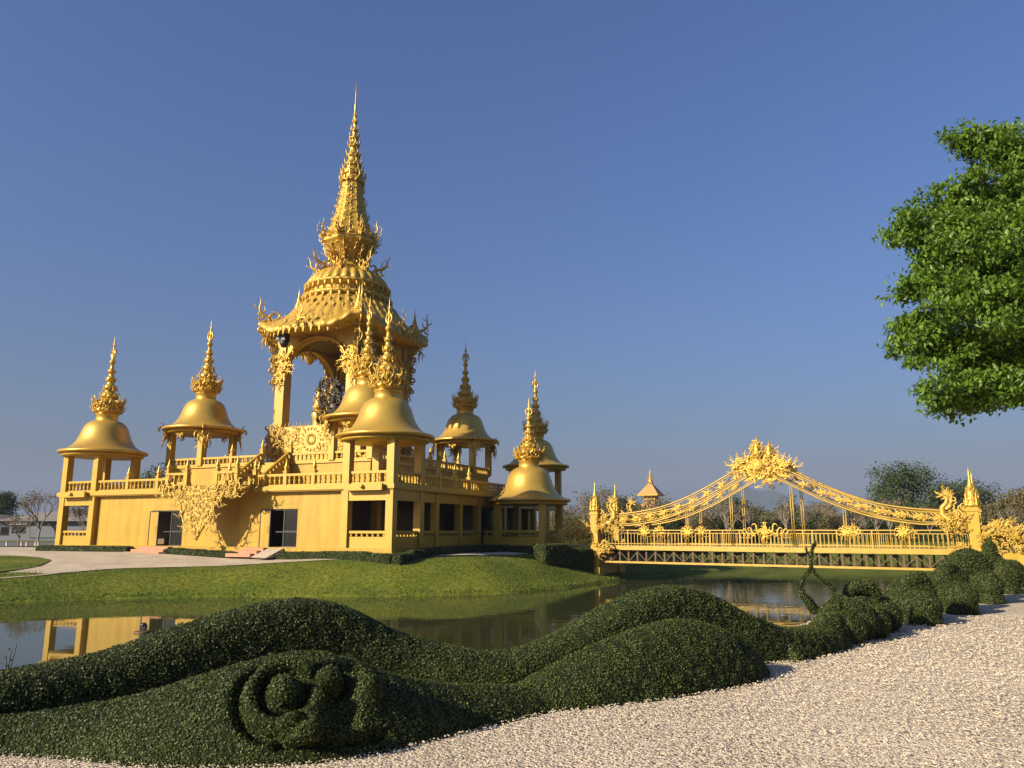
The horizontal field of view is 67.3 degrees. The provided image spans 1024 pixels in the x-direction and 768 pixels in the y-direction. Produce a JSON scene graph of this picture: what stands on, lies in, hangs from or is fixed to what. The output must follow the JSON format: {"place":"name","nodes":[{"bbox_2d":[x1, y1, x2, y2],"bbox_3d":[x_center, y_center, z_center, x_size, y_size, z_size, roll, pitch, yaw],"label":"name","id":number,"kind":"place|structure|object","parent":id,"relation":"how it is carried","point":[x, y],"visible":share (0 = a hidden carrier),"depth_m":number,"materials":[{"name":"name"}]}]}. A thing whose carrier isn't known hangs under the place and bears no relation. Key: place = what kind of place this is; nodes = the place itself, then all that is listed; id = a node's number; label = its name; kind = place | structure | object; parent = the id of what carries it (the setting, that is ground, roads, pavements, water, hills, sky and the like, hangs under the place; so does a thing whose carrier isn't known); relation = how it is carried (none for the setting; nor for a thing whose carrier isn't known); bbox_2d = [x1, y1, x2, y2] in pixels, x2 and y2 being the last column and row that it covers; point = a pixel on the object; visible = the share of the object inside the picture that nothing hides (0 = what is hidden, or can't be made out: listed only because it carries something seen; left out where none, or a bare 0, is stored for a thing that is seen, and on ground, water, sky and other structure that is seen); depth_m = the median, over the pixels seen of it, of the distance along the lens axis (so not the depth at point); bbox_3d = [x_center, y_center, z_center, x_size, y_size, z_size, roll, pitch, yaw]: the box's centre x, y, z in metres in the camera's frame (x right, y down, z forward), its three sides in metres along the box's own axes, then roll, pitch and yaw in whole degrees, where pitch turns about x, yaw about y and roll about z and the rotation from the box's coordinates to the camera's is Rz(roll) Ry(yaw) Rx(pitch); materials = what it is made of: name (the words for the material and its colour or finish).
{"place":"outdoors","nodes":[
{"label":"outdoors","id":0,"kind":"place"},
{"bbox_2d":[0,555,49,570],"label":"lawn island","id":1,"kind":"structure","parent":0,"point":[9,562],"depth_m":43.48,"materials":[{"name":"green plant"}]},
{"bbox_2d":[0,542,54,545],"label":"road","id":2,"kind":"structure","parent":0,"point":[29,543],"depth_m":82.57,"materials":[{"name":"grey asphalt"}]},
{"bbox_2d":[0,567,932,668],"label":"water","id":3,"kind":"structure","parent":0,"point":[37,632],"depth_m":33.06,"materials":[{"name":"green liquid"}]},
{"bbox_2d":[133,610,152,633],"bbox_3d":[-12.459,8.061,26.026,0.620,0.770,0.620,0,-11,0],"label":"pond float","id":4,"kind":"object","parent":3,"relation":"on","point":[143,629],"visible":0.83,"depth_m":25.91,"materials":[{"name":"grey metal"}]},
{"bbox_2d":[0,540,1015,602],"bbox_3d":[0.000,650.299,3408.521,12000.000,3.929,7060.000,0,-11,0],"label":"ground","id":5,"kind":"structure","parent":0,"point":[271,584],"depth_m":42.11,"materials":[{"name":"green plant"}]},
{"bbox_2d":[0,490,21,516],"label":"round tree","id":6,"kind":"object","parent":5,"relation":"on","point":[7,504],"visible":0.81,"depth_m":120.31,"materials":[{"name":"green plant"}]},
{"bbox_2d":[2,510,36,544],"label":"bare tree","id":7,"kind":"object","parent":5,"relation":"on","point":[17,519],"visible":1,"depth_m":74.22,"materials":[{"name":"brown plant"}]},
{"bbox_2d":[15,488,59,541],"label":"bare tree","id":8,"kind":"object","parent":5,"relation":"on","point":[26,504],"visible":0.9,"depth_m":82.44,"materials":[{"name":"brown plant"}]},
{"bbox_2d":[0,512,87,540],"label":"grey shed","id":9,"kind":"structure","parent":5,"relation":"on","point":[47,532],"depth_m":109.99,"materials":[{"name":"white paint"}]},
{"bbox_2d":[0,526,8,534],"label":"window","id":10,"kind":"structure","parent":9,"relation":"in","point":[4,530],"depth_m":109.94,"materials":[{"name":"black glass"}]},
{"bbox_2d":[11,526,25,532],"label":"window","id":11,"kind":"structure","parent":9,"relation":"in","point":[22,530],"depth_m":109.96,"materials":[{"name":"black glass"}]},
{"bbox_2d":[29,525,56,537],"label":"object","id":12,"kind":"structure","parent":9,"relation":"in","point":[47,531],"depth_m":109.91,"materials":[{"name":"white metal"}]},
{"bbox_2d":[69,506,88,530],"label":"bare tree","id":13,"kind":"object","parent":5,"relation":"on","point":[79,512],"visible":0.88,"depth_m":97.94,"materials":[{"name":"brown plant"}]},
{"bbox_2d":[35,545,135,551],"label":"box hedge","id":14,"kind":"object","parent":5,"relation":"on","point":[94,548],"visible":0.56,"depth_m":53.74,"materials":[{"name":"green plant"}]},
{"bbox_2d":[125,462,166,488],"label":"round tree","id":15,"kind":"object","parent":5,"relation":"on","point":[149,475],"visible":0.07,"depth_m":121.78,"materials":[{"name":"green plant"}]},
{"bbox_2d":[162,547,242,558],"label":"box hedge","id":16,"kind":"object","parent":5,"relation":"on","point":[197,552],"visible":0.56,"depth_m":49.58,"materials":[{"name":"green plant"}]},
{"bbox_2d":[0,547,527,577],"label":"gravel drive","id":17,"kind":"structure","parent":5,"relation":"on","point":[66,561],"depth_m":46.38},
{"bbox_2d":[55,83,570,557],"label":"temple hall","id":18,"kind":"structure","parent":5,"relation":"on","point":[353,473],"depth_m":56.03,"materials":[{"name":"gold metal"}]},
{"bbox_2d":[147,510,183,545],"bbox_3d":[-23.731,9.892,52.692,3.000,2.420,0.485,-5,-12,23],"label":"door","id":19,"kind":"structure","parent":18,"relation":"in","point":[175,539],"depth_m":52.75,"materials":[{"name":"black metal"}]},
{"bbox_2d":[258,509,297,546],"bbox_3d":[-14.855,9.162,48.848,2.900,2.420,0.485,-5,-12,23],"label":"door","id":20,"kind":"structure","parent":18,"relation":"in","point":[289,531],"depth_m":48.88,"materials":[{"name":"black metal"}]},
{"bbox_2d":[311,378,324,424],"bbox_3d":[-16.285,2.026,64.820,1.300,5.200,1.267,-5,-12,23],"label":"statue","id":21,"kind":"object","parent":18,"relation":"on","point":[316,408],"visible":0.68,"depth_m":64.45,"materials":[{"name":"gold metal"}]},
{"bbox_2d":[311,375,343,424],"bbox_3d":[-14.572,1.743,63.598,3.244,5.300,3.598,9,-14,-40],"label":"dark statue","id":22,"kind":"object","parent":18,"relation":"on","point":[335,398],"visible":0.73,"depth_m":63.55,"materials":[{"name":"black metal"}]},
{"bbox_2d":[484,510,493,535],"bbox_3d":[-1.589,10.845,58.331,0.250,2.550,2.000,-5,-12,23],"label":"porch door","id":23,"kind":"structure","parent":18,"relation":"in","point":[488,514],"depth_m":57.78,"materials":[{"name":"black glass"}]},
{"bbox_2d":[275,550,391,563],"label":"box hedge","id":24,"kind":"object","parent":5,"relation":"on","point":[371,556],"visible":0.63,"depth_m":45.18,"materials":[{"name":"green plant"}]},
{"bbox_2d":[391,544,491,564],"bbox_3d":[-4.100,11.015,49.533,1.012,1.223,12.992,-5,-12,23],"label":"box hedge","id":25,"kind":"object","parent":5,"relation":"on","point":[405,557],"visible":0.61,"depth_m":47.12,"materials":[{"name":"green plant"}]},
{"bbox_2d":[485,544,575,553],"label":"box hedge","id":26,"kind":"object","parent":5,"relation":"on","point":[528,549],"visible":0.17,"depth_m":53.85,"materials":[{"name":"green plant"}]},
{"bbox_2d":[550,510,572,522],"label":"bare tree","id":27,"kind":"object","parent":5,"relation":"on","point":[565,516],"visible":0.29,"depth_m":100.47,"materials":[{"name":"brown plant"}]},
{"bbox_2d":[532,543,593,572],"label":"box hedge","id":28,"kind":"object","parent":5,"relation":"on","point":[562,555],"visible":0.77,"depth_m":50.54,"materials":[{"name":"green plant"}]},
{"bbox_2d":[550,514,577,540],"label":"bushy tree","id":29,"kind":"object","parent":5,"relation":"on","point":[551,523],"visible":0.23,"depth_m":99.29,"materials":[{"name":"green plant"}]},
{"bbox_2d":[563,503,580,521],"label":"bare tree","id":30,"kind":"object","parent":5,"relation":"on","point":[571,510],"visible":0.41,"depth_m":115.09,"materials":[{"name":"brown plant"}]},
{"bbox_2d":[565,515,582,539],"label":"bushy tree","id":31,"kind":"object","parent":5,"relation":"on","point":[570,519],"visible":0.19,"depth_m":109.50,"materials":[{"name":"green plant"}]},
{"bbox_2d":[570,491,602,520],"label":"bare tree","id":32,"kind":"object","parent":5,"relation":"on","point":[584,502],"visible":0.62,"depth_m":101.82,"materials":[{"name":"brown plant"}]},
{"bbox_2d":[570,504,602,523],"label":"bare tree","id":33,"kind":"object","parent":5,"relation":"on","point":[583,511],"visible":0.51,"depth_m":97.83,"materials":[{"name":"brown plant"}]},
{"bbox_2d":[588,485,618,539],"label":"bare tree","id":34,"kind":"object","parent":5,"relation":"on","point":[605,493],"visible":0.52,"depth_m":105.87,"materials":[{"name":"brown plant"}]},
{"bbox_2d":[600,501,626,517],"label":"bare tree","id":35,"kind":"object","parent":5,"relation":"on","point":[605,509],"visible":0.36,"depth_m":98.52,"materials":[{"name":"brown plant"}]},
{"bbox_2d":[602,490,640,532],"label":"round tree","id":36,"kind":"object","parent":5,"relation":"on","point":[625,501],"visible":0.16,"depth_m":109.94,"materials":[{"name":"green plant"}]},
{"bbox_2d":[627,504,655,526],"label":"bare tree","id":37,"kind":"object","parent":5,"relation":"on","point":[642,512],"visible":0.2,"depth_m":102.10,"materials":[{"name":"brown plant"}]},
{"bbox_2d":[633,508,667,532],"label":"bushy tree","id":38,"kind":"object","parent":5,"relation":"on","point":[652,527],"visible":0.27,"depth_m":100.46,"materials":[{"name":"green plant"}]},
{"bbox_2d":[637,471,664,510],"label":"shrine","id":39,"kind":"object","parent":5,"relation":"on","point":[649,489],"visible":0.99,"depth_m":147.67,"materials":[{"name":"gold metal"}]},
{"bbox_2d":[639,491,674,513],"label":"bare tree","id":40,"kind":"object","parent":5,"relation":"on","point":[656,502],"visible":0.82,"depth_m":114.01,"materials":[{"name":"brown plant"}]},
{"bbox_2d":[651,516,682,532],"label":"bushy tree","id":41,"kind":"object","parent":5,"relation":"on","point":[670,526],"visible":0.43,"depth_m":100.10,"materials":[{"name":"green plant"}]},
{"bbox_2d":[671,517,687,532],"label":"bushy tree","id":42,"kind":"object","parent":5,"relation":"on","point":[680,523],"visible":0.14,"depth_m":115.87,"materials":[{"name":"green plant"}]},
{"bbox_2d":[674,501,704,528],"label":"bare tree","id":43,"kind":"object","parent":5,"relation":"on","point":[689,518],"visible":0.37,"depth_m":109.89,"materials":[{"name":"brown plant"}]},
{"bbox_2d":[687,513,716,532],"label":"bushy tree","id":44,"kind":"object","parent":5,"relation":"on","point":[696,524],"visible":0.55,"depth_m":106.16,"materials":[{"name":"green plant"}]},
{"bbox_2d":[687,510,716,532],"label":"bushy tree","id":45,"kind":"object","parent":5,"relation":"on","point":[703,516],"visible":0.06,"depth_m":125.35,"materials":[{"name":"green plant"}]},
{"bbox_2d":[697,517,719,532],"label":"bushy tree","id":46,"kind":"object","parent":5,"relation":"on","point":[711,524],"visible":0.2,"depth_m":107.31,"materials":[{"name":"green plant"}]},
{"bbox_2d":[696,502,721,528],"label":"bare tree","id":47,"kind":"object","parent":5,"relation":"on","point":[711,508],"visible":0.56,"depth_m":108.05,"materials":[{"name":"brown plant"}]},
{"bbox_2d":[709,497,750,532],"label":"bare tree","id":48,"kind":"object","parent":5,"relation":"on","point":[725,507],"visible":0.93,"depth_m":99.70,"materials":[{"name":"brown plant"}]},
{"bbox_2d":[712,500,748,532],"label":"bare tree","id":49,"kind":"object","parent":5,"relation":"on","point":[719,512],"visible":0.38,"depth_m":106.31,"materials":[{"name":"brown plant"}]},
{"bbox_2d":[714,495,765,532],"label":"round tree","id":50,"kind":"object","parent":5,"relation":"on","point":[737,524],"visible":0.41,"depth_m":109.18,"materials":[{"name":"green plant"}]},
{"bbox_2d":[733,508,758,532],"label":"bare tree","id":51,"kind":"object","parent":5,"relation":"on","point":[749,515],"visible":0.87,"depth_m":102.90,"materials":[{"name":"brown plant"}]},
{"bbox_2d":[743,503,771,516],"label":"bushy tree","id":52,"kind":"object","parent":5,"relation":"on","point":[751,508],"visible":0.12,"depth_m":129.45,"materials":[{"name":"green plant"}]},
{"bbox_2d":[753,512,780,523],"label":"bare tree","id":53,"kind":"object","parent":5,"relation":"on","point":[764,519],"visible":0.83,"depth_m":106.36,"materials":[{"name":"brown plant"}]},
{"bbox_2d":[752,517,782,532],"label":"bushy tree","id":54,"kind":"object","parent":5,"relation":"on","point":[768,524],"visible":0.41,"depth_m":106.21,"materials":[{"name":"green plant"}]},
{"bbox_2d":[764,510,792,532],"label":"bushy tree","id":55,"kind":"object","parent":5,"relation":"on","point":[779,520],"visible":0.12,"depth_m":113.08,"materials":[{"name":"green plant"}]},
{"bbox_2d":[773,508,792,528],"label":"bare tree","id":56,"kind":"object","parent":5,"relation":"on","point":[781,512],"visible":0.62,"depth_m":109.88,"materials":[{"name":"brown plant"}]},
{"bbox_2d":[772,492,796,532],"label":"slender tree","id":57,"kind":"object","parent":5,"relation":"on","point":[786,524],"visible":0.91,"depth_m":102.36,"materials":[{"name":"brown plant"}]},
{"bbox_2d":[771,507,801,532],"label":"bushy tree","id":58,"kind":"object","parent":5,"relation":"on","point":[782,514],"visible":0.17,"depth_m":114.61,"materials":[{"name":"green plant"}]},
{"bbox_2d":[772,502,802,523],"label":"bushy tree","id":59,"kind":"object","parent":5,"relation":"on","point":[796,507],"visible":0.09,"depth_m":122.94,"materials":[{"name":"grey plant"}]},
{"bbox_2d":[552,436,1023,574],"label":"footbridge","id":60,"kind":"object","parent":5,"relation":"on","point":[766,465],"visible":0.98,"depth_m":47.32,"materials":[{"name":"gold metal"}]},
{"bbox_2d":[783,512,822,532],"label":"bushy tree","id":61,"kind":"object","parent":5,"relation":"on","point":[798,525],"visible":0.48,"depth_m":109.56,"materials":[{"name":"green plant"}]},
{"bbox_2d":[796,510,813,531],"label":"bare tree","id":62,"kind":"object","parent":5,"relation":"on","point":[807,514],"visible":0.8,"depth_m":106.61,"materials":[{"name":"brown plant"}]},
{"bbox_2d":[794,502,819,515],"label":"bare tree","id":63,"kind":"object","parent":5,"relation":"on","point":[810,507],"visible":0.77,"depth_m":111.04,"materials":[{"name":"grey plant"}]},
{"bbox_2d":[790,512,825,532],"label":"bushy tree","id":64,"kind":"object","parent":5,"relation":"on","point":[809,523],"visible":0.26,"depth_m":110.12,"materials":[{"name":"green plant"}]},
{"bbox_2d":[609,532,1013,542],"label":"bridge railing","id":65,"kind":"object","parent":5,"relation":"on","point":[893,537],"visible":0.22,"depth_m":91.46,"materials":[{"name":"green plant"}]},
{"bbox_2d":[814,500,841,520],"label":"bare tree","id":66,"kind":"object","parent":5,"relation":"on","point":[827,508],"visible":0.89,"depth_m":106.58,"materials":[{"name":"grey plant"}]},
{"bbox_2d":[813,513,843,532],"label":"bushy tree","id":67,"kind":"object","parent":5,"relation":"on","point":[828,525],"visible":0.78,"depth_m":102.77,"materials":[{"name":"green plant"}]},
{"bbox_2d":[836,516,853,526],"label":"bare tree","id":68,"kind":"object","parent":5,"relation":"on","point":[840,519],"visible":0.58,"depth_m":105.67,"materials":[{"name":"brown plant"}]},
{"bbox_2d":[838,497,863,527],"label":"slender tree","id":69,"kind":"object","parent":5,"relation":"on","point":[849,512],"visible":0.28,"depth_m":103.11,"materials":[{"name":"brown plant"}]},
{"bbox_2d":[844,509,869,531],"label":"bare tree","id":70,"kind":"object","parent":5,"relation":"on","point":[863,518],"visible":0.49,"depth_m":102.07,"materials":[{"name":"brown plant"}]},
{"bbox_2d":[847,516,880,532],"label":"bushy tree","id":71,"kind":"object","parent":5,"relation":"on","point":[867,528],"visible":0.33,"depth_m":110.78,"materials":[{"name":"green plant"}]},
{"bbox_2d":[859,507,873,532],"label":"bare tree","id":72,"kind":"object","parent":5,"relation":"on","point":[866,524],"visible":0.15,"depth_m":106.73,"materials":[{"name":"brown plant"}]},
{"bbox_2d":[862,506,888,532],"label":"bare tree","id":73,"kind":"object","parent":5,"relation":"on","point":[876,522],"visible":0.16,"depth_m":99.85,"materials":[{"name":"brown plant"}]},
{"bbox_2d":[872,519,898,532],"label":"bushy tree","id":74,"kind":"object","parent":5,"relation":"on","point":[886,527],"visible":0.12,"depth_m":112.67,"materials":[{"name":"green plant"}]},
{"bbox_2d":[877,497,907,532],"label":"bare tree","id":75,"kind":"object","parent":5,"relation":"on","point":[892,503],"visible":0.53,"depth_m":97.41,"materials":[{"name":"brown plant"}]},
{"bbox_2d":[858,458,965,532],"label":"round tree","id":76,"kind":"object","parent":5,"relation":"on","point":[894,486],"visible":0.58,"depth_m":107.90,"materials":[{"name":"green plant"}]},
{"bbox_2d":[899,515,941,532],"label":"bushy tree","id":77,"kind":"object","parent":5,"relation":"on","point":[924,527],"visible":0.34,"depth_m":101.81,"materials":[{"name":"green plant"}]},
{"bbox_2d":[915,504,938,532],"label":"bare tree","id":78,"kind":"object","parent":5,"relation":"on","point":[924,507],"visible":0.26,"depth_m":97.54,"materials":[{"name":"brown plant"}]},
{"bbox_2d":[928,514,962,532],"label":"bushy tree","id":79,"kind":"object","parent":5,"relation":"on","point":[938,527],"visible":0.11,"depth_m":101.64,"materials":[{"name":"green plant"}]},
{"bbox_2d":[871,117,1023,426],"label":"shade tree","id":80,"kind":"object","parent":5,"relation":"on","point":[969,233],"visible":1,"depth_m":15.38,"materials":[{"name":"green plant"}]},
{"bbox_2d":[927,475,992,532],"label":"round tree","id":81,"kind":"object","parent":5,"relation":"on","point":[955,487],"visible":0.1,"depth_m":114.21,"materials":[{"name":"green plant"}]},
{"bbox_2d":[953,480,1012,524],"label":"round tree","id":82,"kind":"object","parent":5,"relation":"on","point":[986,492],"visible":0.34,"depth_m":108.64,"materials":[{"name":"green plant"}]},
{"bbox_2d":[981,484,1023,528],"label":"round tree","id":83,"kind":"object","parent":5,"relation":"on","point":[1017,501],"visible":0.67,"depth_m":102.75,"materials":[{"name":"brown plant"}]},
{"bbox_2d":[994,503,1020,525],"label":"bare tree","id":84,"kind":"object","parent":5,"relation":"on","point":[1012,510],"visible":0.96,"depth_m":101.08,"materials":[{"name":"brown plant"}]},
{"bbox_2d":[0,588,1023,767],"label":"gravel","id":85,"kind":"structure","parent":0,"point":[1013,605],"depth_m":6.41,"materials":[{"name":"beige gravel"}]},
{"bbox_2d":[0,650,553,767],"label":"serpent head hedge","id":86,"kind":"object","parent":85,"relation":"on","point":[299,707],"visible":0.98,"depth_m":5.62,"materials":[{"name":"green plant"}]},
{"bbox_2d":[1,644,16,668],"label":"hedge shoots","id":87,"kind":"object","parent":86,"relation":"attached to","point":[9,659],"visible":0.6,"depth_m":6.77,"materials":[{"name":"green plant"}]},
{"bbox_2d":[0,584,845,714],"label":"serpent hedge","id":88,"kind":"object","parent":85,"relation":"on","point":[177,652],"visible":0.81,"depth_m":7.59,"materials":[{"name":"green plant"}]},
{"bbox_2d":[513,618,770,711],"bbox_3d":[1.342,2.862,7.957,3.467,0.785,1.146,8,-13,-35],"label":"mound hedge","id":89,"kind":"object","parent":85,"relation":"on","point":[666,658],"visible":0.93,"depth_m":7.58,"materials":[{"name":"green plant"}]},
{"bbox_2d":[787,592,853,662],"bbox_3d":[4.321,3.377,10.697,0.734,0.794,2.951,-9,-14,39],"label":"fin hedge","id":90,"kind":"object","parent":85,"relation":"on","point":[830,614],"visible":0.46,"depth_m":10.59,"materials":[{"name":"green plant"}]},
{"bbox_2d":[797,540,836,614],"bbox_3d":[4.692,2.972,11.851,0.622,1.142,0.197,0,-11,0],"label":"vine topiary","id":91,"kind":"object","parent":90,"relation":"attached to","point":[810,604],"visible":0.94,"depth_m":11.81,"materials":[{"name":"green plant"}]},
{"bbox_2d":[817,578,903,645],"bbox_3d":[5.323,3.498,11.817,0.956,0.967,2.482,-9,-14,39],"label":"curl hedge","id":92,"kind":"object","parent":85,"relation":"on","point":[870,613],"visible":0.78,"depth_m":11.43,"materials":[{"name":"green plant"}]},
{"bbox_2d":[882,570,943,626],"bbox_3d":[7.019,3.884,13.774,1.236,1.062,1.462,-5,-12,27],"label":"wave hedge","id":93,"kind":"object","parent":85,"relation":"on","point":[913,595],"visible":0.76,"depth_m":13.22,"materials":[{"name":"green plant"}]},
{"bbox_2d":[928,562,979,614],"bbox_3d":[8.580,4.180,15.489,1.446,1.165,1.371,-6,-12,30],"label":"wave hedge","id":94,"kind":"object","parent":85,"relation":"on","point":[957,592],"visible":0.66,"depth_m":14.91,"materials":[{"name":"green plant"}]},
{"bbox_2d":[933,547,1005,604],"bbox_3d":[10.346,4.522,17.771,1.672,1.461,1.642,-5,-12,25],"label":"wave hedge","id":95,"kind":"object","parent":85,"relation":"on","point":[985,580],"visible":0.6,"depth_m":17.32,"materials":[{"name":"green plant"}]},
{"bbox_2d":[980,535,1022,594],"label":"wave hedge","id":96,"kind":"object","parent":85,"relation":"on","point":[1009,572],"visible":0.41,"depth_m":19.60,"materials":[{"name":"green plant"}]},
{"bbox_2d":[1006,559,1023,587],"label":"wave hedge","id":97,"kind":"object","parent":85,"relation":"on","point":[1019,564],"visible":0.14,"depth_m":21.74,"materials":[{"name":"green plant"}]},
{"bbox_2d":[0,0,1023,521],"label":"sky","id":98,"kind":"structure","parent":0,"point":[666,214],"materials":[{"name":"blue"}]},
{"bbox_2d":[537,478,995,525],"bbox_3d":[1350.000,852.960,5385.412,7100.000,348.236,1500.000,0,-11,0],"label":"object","id":99,"kind":"structure","parent":0,"point":[766,498],"depth_m":4912.60,"materials":[{"name":"grey"}]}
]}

